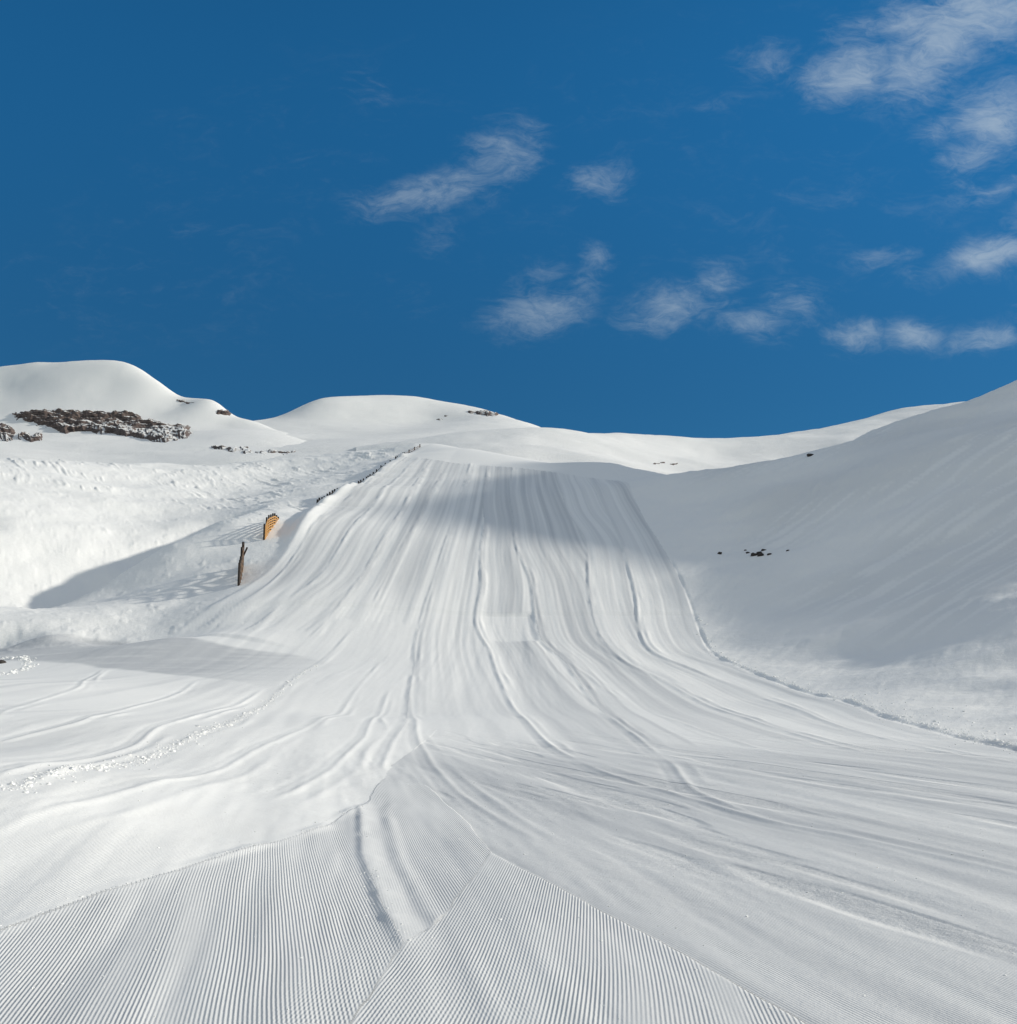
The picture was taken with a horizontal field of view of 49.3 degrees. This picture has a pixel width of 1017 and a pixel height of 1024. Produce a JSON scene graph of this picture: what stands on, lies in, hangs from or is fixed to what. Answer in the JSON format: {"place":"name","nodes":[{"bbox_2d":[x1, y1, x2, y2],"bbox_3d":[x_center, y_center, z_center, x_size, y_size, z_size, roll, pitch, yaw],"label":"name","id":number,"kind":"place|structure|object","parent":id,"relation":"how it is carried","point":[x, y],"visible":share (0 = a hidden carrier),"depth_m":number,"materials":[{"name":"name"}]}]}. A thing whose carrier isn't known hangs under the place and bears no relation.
{"place":"outdoors","nodes":[
{"label":"outdoors","id":0,"kind":"place"},
{"bbox_2d":[0,360,305,465],"bbox_3d":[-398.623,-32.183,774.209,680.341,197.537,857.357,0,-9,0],"label":"hill","id":1,"kind":"structure","parent":0,"point":[103,385],"depth_m":741.72,"materials":[{"name":"white snow"}]},
{"bbox_2d":[0,423,41,441],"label":"rock outcrop","id":2,"kind":"object","parent":1,"relation":"on","point":[7,432],"visible":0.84,"depth_m":662.59,"materials":[{"name":"grey stone"}]},
{"bbox_2d":[12,408,192,442],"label":"rock cliff","id":3,"kind":"structure","parent":1,"relation":"on","point":[125,423],"depth_m":715.40,"materials":[{"name":"grey stone"}]},
{"bbox_2d":[177,399,193,403],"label":"rock outcrop","id":4,"kind":"object","parent":1,"relation":"on","point":[184,401],"visible":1,"depth_m":775.29,"materials":[{"name":"grey stone"}]},
{"bbox_2d":[216,409,230,415],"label":"rock outcrop","id":5,"kind":"object","parent":1,"relation":"on","point":[224,412],"visible":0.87,"depth_m":753.28,"materials":[{"name":"stone"}]},
{"bbox_2d":[211,445,294,454],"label":"rock ledge","id":6,"kind":"object","parent":1,"relation":"on","point":[245,449],"visible":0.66,"depth_m":534.37,"materials":[{"name":"grey stone"}]},
{"bbox_2d":[255,395,538,459],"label":"round summit","id":7,"kind":"structure","parent":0,"point":[328,425],"depth_m":768.58,"materials":[{"name":"white"}]},
{"bbox_2d":[468,410,497,416],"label":"rock outcrop","id":8,"kind":"object","parent":7,"relation":"on","point":[487,413],"visible":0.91,"depth_m":801.51,"materials":[{"name":"grey stone"}]},
{"bbox_2d":[0,380,1016,1023],"bbox_3d":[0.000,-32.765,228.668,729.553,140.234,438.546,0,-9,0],"label":"snow slope","id":9,"kind":"structure","parent":0,"point":[496,644],"depth_m":31.60,"materials":[{"name":"white snow"}]},
{"bbox_2d":[0,655,38,674],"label":"snow crumbs","id":10,"kind":"object","parent":9,"relation":"on","point":[21,658],"visible":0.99,"depth_m":80.84,"materials":[{"name":"white snow"}]},
{"bbox_2d":[0,664,317,793],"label":"snow crumbs","id":11,"kind":"object","parent":9,"relation":"on","point":[97,768],"visible":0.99,"depth_m":18.60,"materials":[{"name":"white snow"}]},
{"bbox_2d":[237,542,247,585],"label":"snow fence","id":12,"kind":"object","parent":9,"relation":"on","point":[241,563],"visible":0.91,"depth_m":119.86,"materials":[{"name":"brown wood"}]},
{"bbox_2d":[263,513,278,539],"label":"snow fence","id":13,"kind":"object","parent":9,"relation":"on","point":[271,518],"visible":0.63,"depth_m":143.15,"materials":[{"name":"orange plastic"}]},
{"bbox_2d":[316,460,390,503],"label":"snow fence","id":14,"kind":"object","parent":9,"relation":"on","point":[330,493],"visible":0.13,"depth_m":185.79,"materials":[{"name":"brown wood"}]},
{"bbox_2d":[696,614,1016,753],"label":"snow crumbs","id":15,"kind":"object","parent":9,"relation":"on","point":[924,724],"visible":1,"depth_m":44.45,"materials":[{"name":"white snow"}]},
{"bbox_2d":[0,0,1016,437],"label":"sky","id":16,"kind":"structure","parent":0,"point":[682,218],"materials":[{"name":"blue"}]},
{"bbox_2d":[356,401,965,474],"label":"ridge","id":17,"kind":"structure","parent":0,"point":[634,451],"depth_m":493.75,"materials":[{"name":"white snow"}]}
]}

